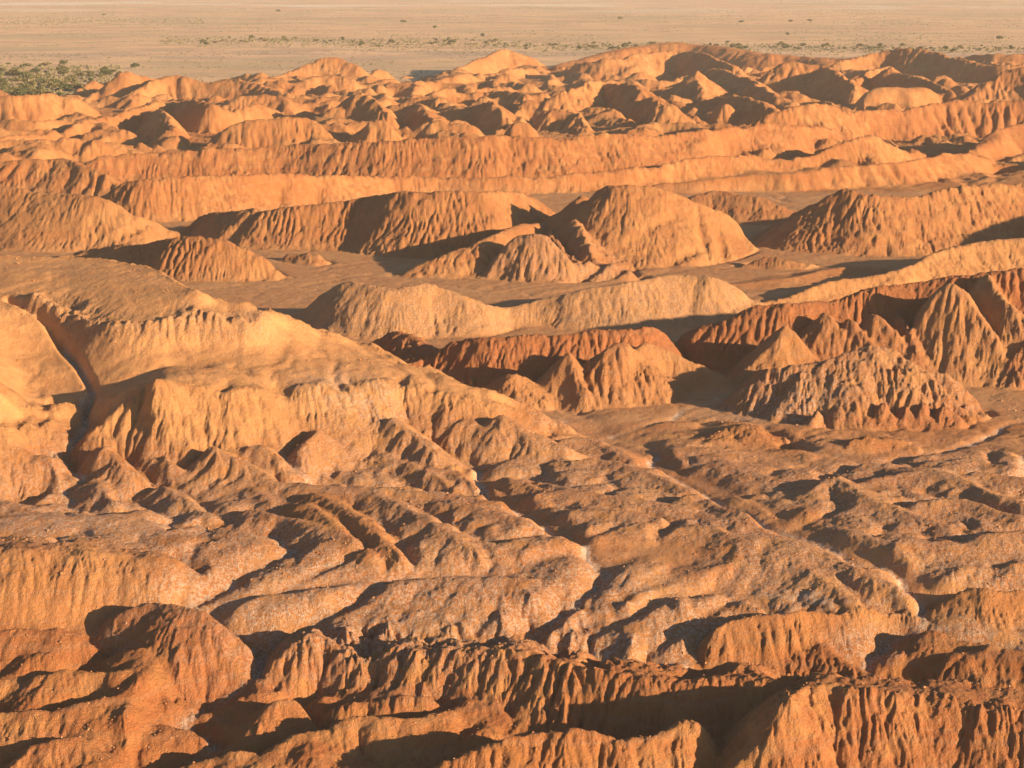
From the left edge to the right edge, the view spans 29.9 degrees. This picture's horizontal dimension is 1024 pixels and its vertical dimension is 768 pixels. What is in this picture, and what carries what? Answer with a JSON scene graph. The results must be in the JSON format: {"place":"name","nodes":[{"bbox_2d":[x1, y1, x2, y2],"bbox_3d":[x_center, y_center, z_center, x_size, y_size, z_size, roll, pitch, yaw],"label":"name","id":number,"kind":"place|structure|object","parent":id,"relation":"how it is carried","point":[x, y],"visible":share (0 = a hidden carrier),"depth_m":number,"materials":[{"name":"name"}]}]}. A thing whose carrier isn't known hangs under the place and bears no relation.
{"place":"outdoors","nodes":[
{"label":"outdoors","id":0,"kind":"place"},
{"bbox_2d":[0,254,895,502],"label":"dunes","id":1,"kind":"structure","parent":0,"point":[187,416],"depth_m":414.24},
{"bbox_2d":[0,183,1023,767],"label":"cliffs","id":2,"kind":"structure","parent":0,"point":[946,311],"depth_m":441.66,"materials":[{"name":"orange stone"}]},
{"bbox_2d":[0,257,1023,767],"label":"loose stones","id":3,"kind":"object","parent":2,"relation":"on","point":[518,577],"visible":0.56,"depth_m":332.63,"materials":[{"name":"brown stone"}]},
{"bbox_2d":[0,55,1023,767],"bbox_3d":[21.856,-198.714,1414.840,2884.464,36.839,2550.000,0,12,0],"label":"terrain","id":4,"kind":"structure","parent":0,"point":[708,469],"depth_m":362.75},
{"bbox_2d":[0,42,1023,221],"bbox_3d":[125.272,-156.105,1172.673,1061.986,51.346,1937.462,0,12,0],"label":"hills","id":5,"kind":"structure","parent":0,"point":[268,171],"depth_m":1079.85,"materials":[{"name":"orange stone"}]},
{"bbox_2d":[0,191,1023,675],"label":"valley mounds","id":6,"kind":"object","parent":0,"point":[314,511],"visible":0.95,"depth_m":354.82,"materials":[{"name":"brown stone"}]},
{"bbox_2d":[0,0,1023,95],"bbox_3d":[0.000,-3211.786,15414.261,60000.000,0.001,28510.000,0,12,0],"label":"desert plain","id":7,"kind":"structure","parent":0,"point":[735,30],"depth_m":3368.59,"materials":[{"name":"beige sand"}]},
{"bbox_2d":[0,77,7,82],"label":"desert tree","id":8,"kind":"object","parent":7,"relation":"on","point":[3,79],"visible":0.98,"depth_m":1745.58,"materials":[{"name":"green plant"}]},
{"bbox_2d":[2,87,12,93],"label":"desert tree","id":9,"kind":"object","parent":7,"relation":"on","point":[7,90],"visible":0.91,"depth_m":1578.33,"materials":[{"name":"green plant"}]},
{"bbox_2d":[11,68,20,75],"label":"desert tree","id":10,"kind":"object","parent":7,"relation":"on","point":[16,71],"visible":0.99,"depth_m":1873.29,"materials":[{"name":"green plant"}]},
{"bbox_2d":[10,77,21,81],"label":"desert tree","id":11,"kind":"object","parent":7,"relation":"on","point":[17,79],"visible":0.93,"depth_m":1767.32,"materials":[{"name":"green plant"}]},
{"bbox_2d":[14,91,24,95],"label":"desert tree","id":12,"kind":"object","parent":7,"relation":"on","point":[19,93],"visible":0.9,"depth_m":1549.52,"materials":[{"name":"green plant"}]},
{"bbox_2d":[16,87,27,93],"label":"desert tree","id":13,"kind":"object","parent":7,"relation":"on","point":[24,89],"visible":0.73,"depth_m":1579.18,"materials":[{"name":"green plant"}]},
{"bbox_2d":[18,71,32,78],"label":"desert tree","id":14,"kind":"object","parent":7,"relation":"on","point":[27,74],"visible":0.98,"depth_m":1791.78,"materials":[{"name":"green plant"}]},
{"bbox_2d":[18,82,32,88],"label":"desert tree","id":15,"kind":"object","parent":7,"relation":"on","point":[26,85],"visible":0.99,"depth_m":1654.28,"materials":[{"name":"green plant"}]},
{"bbox_2d":[20,63,32,65],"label":"desert tree","id":16,"kind":"object","parent":7,"relation":"on","point":[25,64],"visible":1,"depth_m":2036.12,"materials":[{"name":"green plant"}]},
{"bbox_2d":[28,80,36,86],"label":"desert tree","id":17,"kind":"object","parent":7,"relation":"on","point":[33,83],"visible":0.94,"depth_m":1677.45,"materials":[{"name":"green plant"}]},
{"bbox_2d":[29,67,40,73],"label":"desert tree","id":18,"kind":"object","parent":7,"relation":"on","point":[34,70],"visible":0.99,"depth_m":1912.48,"materials":[{"name":"green plant"}]},
{"bbox_2d":[35,89,50,94],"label":"desert tree","id":19,"kind":"object","parent":7,"relation":"on","point":[41,91],"visible":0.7,"depth_m":1547.47,"materials":[{"name":"green plant"}]},
{"bbox_2d":[42,79,52,83],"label":"desert tree","id":20,"kind":"object","parent":7,"relation":"on","point":[46,81],"visible":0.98,"depth_m":1717.66,"materials":[{"name":"green plant"}]},
{"bbox_2d":[46,82,59,87],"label":"desert tree","id":21,"kind":"object","parent":7,"relation":"on","point":[52,84],"visible":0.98,"depth_m":1657.59,"materials":[{"name":"green plant"}]},
{"bbox_2d":[56,65,69,70],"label":"desert tree","id":22,"kind":"object","parent":7,"relation":"on","point":[62,67],"visible":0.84,"depth_m":1931.78,"materials":[{"name":"green plant"}]},
{"bbox_2d":[59,83,73,89],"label":"desert tree","id":23,"kind":"object","parent":7,"relation":"on","point":[66,86],"visible":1,"depth_m":1635.51,"materials":[{"name":"green plant"}]},
{"bbox_2d":[64,77,78,83],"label":"desert tree","id":24,"kind":"object","parent":7,"relation":"on","point":[71,79],"visible":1,"depth_m":1734.03,"materials":[{"name":"green plant"}]},
{"bbox_2d":[71,83,81,89],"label":"desert tree","id":25,"kind":"object","parent":7,"relation":"on","point":[76,86],"visible":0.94,"depth_m":1641.25,"materials":[{"name":"green plant"}]},
{"bbox_2d":[99,68,112,75],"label":"desert tree","id":26,"kind":"object","parent":7,"relation":"on","point":[105,71],"visible":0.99,"depth_m":1854.45,"materials":[{"name":"green plant"}]},
{"bbox_2d":[130,63,139,67],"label":"lone shrub","id":27,"kind":"object","parent":7,"relation":"on","point":[133,65],"visible":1,"depth_m":2015.90,"materials":[{"name":"green plant"}]},
{"bbox_2d":[0,1,1023,95],"bbox_3d":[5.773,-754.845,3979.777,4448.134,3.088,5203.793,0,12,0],"label":"scrub","id":28,"kind":"object","parent":7,"relation":"on","point":[50,68],"visible":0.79,"depth_m":2690.60,"materials":[{"name":"green plant"}]}
]}

